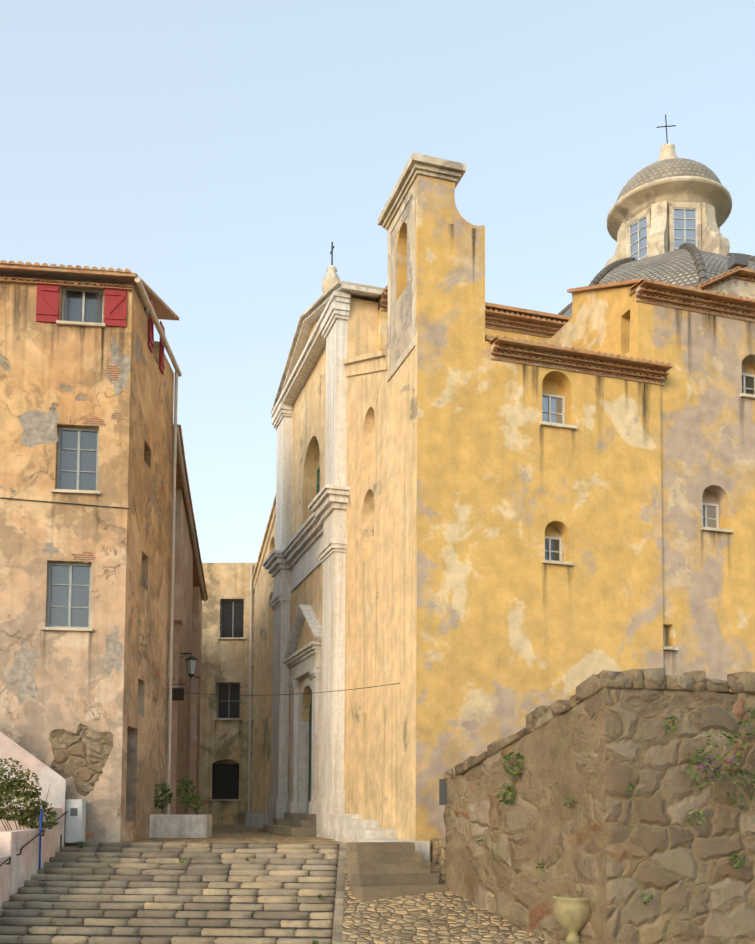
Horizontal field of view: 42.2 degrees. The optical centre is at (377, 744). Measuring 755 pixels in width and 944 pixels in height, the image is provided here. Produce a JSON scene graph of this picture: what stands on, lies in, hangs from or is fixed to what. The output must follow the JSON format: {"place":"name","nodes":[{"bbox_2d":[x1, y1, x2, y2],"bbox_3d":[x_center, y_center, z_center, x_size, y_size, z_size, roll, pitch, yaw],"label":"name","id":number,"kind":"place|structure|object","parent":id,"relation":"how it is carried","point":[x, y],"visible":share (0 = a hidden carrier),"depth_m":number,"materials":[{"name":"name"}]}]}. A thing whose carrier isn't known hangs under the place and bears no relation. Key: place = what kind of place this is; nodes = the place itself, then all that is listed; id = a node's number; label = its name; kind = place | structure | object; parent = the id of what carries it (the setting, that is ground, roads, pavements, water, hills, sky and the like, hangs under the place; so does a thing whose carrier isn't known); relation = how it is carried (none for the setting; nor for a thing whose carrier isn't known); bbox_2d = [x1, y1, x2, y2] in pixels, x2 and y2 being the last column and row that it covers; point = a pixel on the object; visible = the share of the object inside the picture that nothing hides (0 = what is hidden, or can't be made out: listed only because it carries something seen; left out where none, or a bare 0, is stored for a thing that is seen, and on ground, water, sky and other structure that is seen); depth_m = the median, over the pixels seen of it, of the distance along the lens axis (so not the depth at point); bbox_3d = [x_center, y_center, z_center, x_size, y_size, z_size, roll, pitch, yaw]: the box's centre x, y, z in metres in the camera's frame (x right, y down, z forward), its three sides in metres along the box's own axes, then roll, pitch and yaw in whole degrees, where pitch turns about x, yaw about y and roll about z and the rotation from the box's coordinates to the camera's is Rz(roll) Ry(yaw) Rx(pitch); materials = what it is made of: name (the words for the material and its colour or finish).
{"place":"outdoors","nodes":[
{"label":"outdoors","id":0,"kind":"place"},
{"bbox_2d":[0,757,58,827],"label":"leafy props","id":1,"kind":"object","parent":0,"point":[7,788],"visible":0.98,"depth_m":20.48,"materials":[{"name":"green plant"}]},
{"bbox_2d":[0,732,65,907],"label":"pink wall","id":2,"kind":"structure","parent":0,"point":[17,872],"depth_m":21.57,"materials":[{"name":"paint"}]},
{"bbox_2d":[65,799,85,842],"bbox_3d":[-6.989,1.778,22.666,0.400,1.000,0.267,0,-4,2],"label":"utility box","id":3,"kind":"object","parent":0,"point":[75,829],"visible":0.92,"depth_m":22.54,"materials":[{"name":"white metal"}]},
{"bbox_2d":[70,808,77,815],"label":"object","id":4,"kind":"object","parent":3,"relation":"attached to","point":[73,811],"visible":1,"depth_m":22.54,"materials":[{"name":"grey metal"}]},
{"bbox_2d":[0,280,243,798],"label":"trim","id":5,"kind":"structure","parent":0,"point":[68,480],"depth_m":23.56,"materials":[{"name":"wood"}]},
{"bbox_2d":[0,498,399,943],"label":"props","id":6,"kind":"object","parent":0,"point":[192,798],"depth_m":26.41,"materials":[{"name":"green plant"}]},
{"bbox_2d":[186,660,196,673],"bbox_3d":[-6.014,-2.486,31.623,0.262,0.450,0.262,-3,-5,47],"label":"lamp glass","id":7,"kind":"object","parent":6,"relation":"in","point":[192,663],"visible":0.92,"depth_m":31.55,"materials":[{"name":"white glass"}]},
{"bbox_2d":[128,825,346,843],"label":"landing paving","id":8,"kind":"structure","parent":0,"point":[234,834],"depth_m":25.93,"materials":[{"name":"beige stone"}]},
{"bbox_2d":[0,276,173,846],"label":"beige houses","id":9,"kind":"structure","parent":8,"relation":"on","point":[127,706],"depth_m":23.32,"materials":[{"name":"paint"}]},
{"bbox_2d":[7,338,130,704],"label":"exposed plaster patches","id":10,"kind":"object","parent":9,"relation":"attached to","point":[38,427],"visible":1,"depth_m":23.18,"materials":[{"name":"beige paint"}]},
{"bbox_2d":[49,723,112,795],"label":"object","id":11,"kind":"structure","parent":9,"relation":"attached to","point":[81,755],"depth_m":22.91,"materials":[{"name":"stone"}]},
{"bbox_2d":[0,260,207,599],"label":"roof eaves","id":12,"kind":"object","parent":9,"relation":"on","point":[86,274],"visible":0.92,"depth_m":23.67,"materials":[{"name":"brown wood"}]},
{"bbox_2d":[1,278,127,287],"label":"cornice","id":13,"kind":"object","parent":12,"relation":"on","point":[60,282],"visible":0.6,"depth_m":23.52,"materials":[{"name":"beige paint"}]},
{"bbox_2d":[62,287,152,354],"bbox_3d":[-6.513,-10.817,24.966,0.854,1.592,3.305,-1,-4,27],"label":"window frame","id":14,"kind":"object","parent":9,"relation":"on","point":[84,291],"visible":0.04,"depth_m":23.74,"materials":[{"name":"white paint"}]},
{"bbox_2d":[41,320,244,800],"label":"window sills","id":15,"kind":"structure","parent":9,"relation":"attached to","point":[85,324],"depth_m":23.37,"materials":[{"name":"beige stone"}]},
{"bbox_2d":[47,427,243,717],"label":"window frames","id":16,"kind":"object","parent":9,"relation":"in","point":[78,471],"visible":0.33,"depth_m":23.43,"materials":[{"name":"grey paint"}]},
{"bbox_2d":[3,284,245,812],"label":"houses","id":17,"kind":"structure","parent":8,"relation":"on","point":[100,297],"depth_m":23.51,"materials":[{"name":"brown"}]},
{"bbox_2d":[134,276,206,813],"bbox_3d":[-6.272,-3.963,31.622,0.509,13.463,17.256,1,-4,-4],"label":"drainpipe","id":18,"kind":"object","parent":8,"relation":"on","point":[178,373],"visible":0.9,"depth_m":27.98,"materials":[{"name":"brown metal"}]},
{"bbox_2d":[149,814,211,837],"bbox_3d":[-5.468,2.219,26.457,2.089,0.640,0.757,1,-4,-17],"label":"planter","id":19,"kind":"object","parent":8,"relation":"on","point":[180,825],"visible":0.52,"depth_m":26.14,"materials":[{"name":"grey concrete"}]},
{"bbox_2d":[166,490,201,813],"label":"pink houses","id":20,"kind":"structure","parent":8,"relation":"on","point":[185,721],"depth_m":33.05,"materials":[{"name":"paint"}]},
{"bbox_2d":[198,563,255,824],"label":"houses","id":21,"kind":"structure","parent":8,"relation":"on","point":[224,660],"depth_m":43.13,"materials":[{"name":"paint"}]},
{"bbox_2d":[248,564,252,812],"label":"pipe","id":22,"kind":"object","parent":21,"relation":"attached to","point":[250,663],"visible":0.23,"depth_m":42.95,"materials":[{"name":"grey metal"}]},
{"bbox_2d":[263,813,316,835],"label":"steps","id":23,"kind":"structure","parent":8,"relation":"on","point":[296,824],"depth_m":29.38,"materials":[{"name":"grey stone"}]},
{"bbox_2d":[378,310,572,350],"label":"church nave","id":24,"kind":"structure","parent":8,"relation":"on","point":[562,336],"depth_m":27.69,"materials":[{"name":"yellow paint"}]},
{"bbox_2d":[271,153,754,412],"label":"trim","id":25,"kind":"structure","parent":24,"relation":"on","point":[711,238],"depth_m":24.82,"materials":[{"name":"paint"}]},
{"bbox_2d":[330,114,675,264],"bbox_3d":[4.792,-19.396,33.969,13.246,8.311,0.441,2,-4,-19],"label":"cross","id":26,"kind":"object","parent":25,"relation":"on","point":[332,246],"visible":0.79,"depth_m":36.28,"materials":[{"name":"black metal"}]},
{"bbox_2d":[322,143,731,293],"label":"cornice","id":27,"kind":"structure","parent":25,"relation":"on","point":[629,205],"depth_m":34.63,"materials":[{"name":"beige stone"}]},
{"bbox_2d":[616,158,720,201],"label":"lantern cap tiles","id":28,"kind":"object","parent":25,"relation":"on","point":[667,168],"visible":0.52,"depth_m":34.51,"materials":[{"name":"grey tile"}]},
{"bbox_2d":[374,266,754,385],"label":"roof tiles","id":29,"kind":"object","parent":24,"relation":"on","point":[550,320],"visible":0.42,"depth_m":23.70,"materials":[{"name":"brown tile"}]},
{"bbox_2d":[563,249,754,316],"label":"dome roof","id":30,"kind":"structure","parent":24,"relation":"on","point":[678,267],"depth_m":32.09,"materials":[{"name":"grey tile"}]},
{"bbox_2d":[308,699,311,807],"bbox_3d":[-1.904,0.147,31.038,0.125,4.160,2.300,1,-4,-17],"label":"door","id":31,"kind":"structure","parent":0,"point":[310,748],"depth_m":31.80,"materials":[{"name":"wood"}]},
{"bbox_2d":[252,350,386,650],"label":"orange church trim","id":32,"kind":"structure","parent":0,"point":[376,361],"depth_m":27.31,"materials":[{"name":"paint"}]},
{"bbox_2d":[252,298,417,840],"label":"church facade","id":33,"kind":"structure","parent":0,"point":[381,561],"depth_m":25.09,"materials":[{"name":"beige paint"}]},
{"bbox_2d":[316,465,319,494],"bbox_3d":[-1.698,-8.287,31.222,0.226,1.700,2.223,1,-4,-11],"label":"window","id":34,"kind":"structure","parent":33,"relation":"in","point":[317,469],"depth_m":32.25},
{"bbox_2d":[332,843,346,943],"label":"stair kerb stones","id":35,"kind":"object","parent":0,"point":[338,913],"visible":0.79,"depth_m":18.15,"materials":[{"name":"grey stone"}]},
{"bbox_2d":[0,0,754,562],"label":"sky","id":36,"kind":"structure","parent":0,"point":[215,153],"materials":[{"name":"blue"}]},
{"bbox_2d":[387,175,484,344],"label":"church tower","id":37,"kind":"structure","parent":0,"point":[450,296],"depth_m":22.09,"materials":[{"name":"yellow paint"}]},
{"bbox_2d":[391,197,411,368],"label":"church panel","id":38,"kind":"structure","parent":37,"relation":"attached to","point":[401,323],"depth_m":22.88,"materials":[{"name":"beige paint"}]},
{"bbox_2d":[246,284,753,861],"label":"church","id":39,"kind":"structure","parent":0,"point":[312,545],"depth_m":29.23,"materials":[{"name":"beige stone"}]},
{"bbox_2d":[258,224,753,792],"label":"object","id":40,"kind":"object","parent":39,"relation":"attached to","point":[602,404],"visible":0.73,"depth_m":23.39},
{"bbox_2d":[380,274,754,383],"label":"cornice","id":41,"kind":"structure","parent":39,"relation":"attached to","point":[534,333],"depth_m":23.53,"materials":[{"name":"brown tile"}]},
{"bbox_2d":[542,210,715,527],"bbox_3d":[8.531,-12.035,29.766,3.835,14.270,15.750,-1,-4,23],"label":"window pane","id":42,"kind":"structure","parent":39,"relation":"attached to","point":[556,405],"depth_m":34.46,"materials":[{"name":"glass"}]},
{"bbox_2d":[540,393,754,650],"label":"window sills","id":43,"kind":"structure","parent":39,"relation":"attached to","point":[574,427],"depth_m":22.70,"materials":[{"name":"beige stone"}]},
{"bbox_2d":[542,208,754,645],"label":"window frame","id":44,"kind":"object","parent":39,"relation":"attached to","point":[705,505],"visible":0.27,"depth_m":24.37,"materials":[{"name":"white wood"}]},
{"bbox_2d":[572,286,754,680],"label":"church transept","id":45,"kind":"structure","parent":39,"relation":"attached to","point":[707,453],"depth_m":23.90,"materials":[{"name":"yellow paint"}]},
{"bbox_2d":[416,331,663,859],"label":"yellow church","id":46,"kind":"structure","parent":0,"point":[498,656],"depth_m":22.21,"materials":[{"name":"yellow paint"}]},
{"bbox_2d":[439,779,446,804],"bbox_3d":[1.307,0.926,18.971,0.240,0.500,0.030,2,-4,-24],"label":"utility box","id":47,"kind":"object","parent":46,"relation":"attached to","point":[442,792],"depth_m":18.93,"materials":[{"name":"grey metal"}]},
{"bbox_2d":[558,242,754,314],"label":"dome ribs","id":48,"kind":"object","parent":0,"point":[693,250],"depth_m":32.98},
{"bbox_2d":[727,253,748,269],"bbox_3d":[9.161,-12.125,24.874,0.400,0.520,0.300,1,-4,-17],"label":"chimney","id":49,"kind":"object","parent":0,"point":[734,260],"visible":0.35,"depth_m":24.77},
{"label":"ground surface","id":50,"kind":"structure","parent":0,"visible":0},
{"bbox_2d":[0,843,338,943],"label":"stone steps","id":51,"kind":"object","parent":50,"relation":"on","point":[172,936],"visible":0.06,"depth_m":17.69,"materials":[{"name":"grey stone"}]},
{"bbox_2d":[39,809,41,868],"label":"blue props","id":52,"kind":"object","parent":51,"relation":"on","point":[40,839],"visible":1,"depth_m":20.34,"materials":[{"name":"blue metal"}]},
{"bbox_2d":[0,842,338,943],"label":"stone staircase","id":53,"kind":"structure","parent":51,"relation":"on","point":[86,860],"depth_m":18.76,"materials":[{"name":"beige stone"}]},
{"bbox_2d":[431,838,444,869],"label":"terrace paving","id":54,"kind":"structure","parent":50,"relation":"on","point":[437,851],"depth_m":20.72,"materials":[{"name":"beige stone"}]},
{"bbox_2d":[342,845,551,943],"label":"ramp cobbles","id":55,"kind":"object","parent":50,"relation":"on","point":[445,917],"visible":0.19,"depth_m":16.74,"materials":[{"name":"beige stone"}]},
{"bbox_2d":[346,842,447,901],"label":"granite steps","id":56,"kind":"structure","parent":55,"relation":"on","point":[379,870],"depth_m":18.98,"materials":[{"name":"grey stone"}]},
{"bbox_3d":[2.983,3.278,14.898,0.480,0.520,0.480,0,-4,2],"label":"stone urn pedestal","id":57,"kind":"object","parent":55,"relation":"on","visible":0},
{"bbox_2d":[553,894,590,943],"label":"stone urn","id":58,"kind":"object","parent":57,"relation":"on","point":[572,915],"visible":0.81,"depth_m":14.73,"materials":[{"name":"beige stone"}]},
{"bbox_2d":[443,687,754,943],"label":"stone retaining wall","id":59,"kind":"structure","parent":50,"relation":"on","point":[610,847],"depth_m":15.23,"materials":[{"name":"brown stone"}]},
{"bbox_2d":[444,668,754,782],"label":"wall coping","id":60,"kind":"object","parent":59,"relation":"on","point":[660,679],"visible":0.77,"depth_m":15.35,"materials":[{"name":"stone"}]},
{"bbox_2d":[475,707,754,905],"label":"wall plants","id":61,"kind":"object","parent":59,"relation":"on","point":[693,761],"visible":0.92,"depth_m":15.23,"materials":[{"name":"green plant"}]},
{"bbox_2d":[700,754,735,782],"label":"flowers","id":62,"kind":"object","parent":61,"relation":"attached to","point":[730,761],"visible":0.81,"depth_m":15.03,"materials":[{"name":"plant"}]}
]}

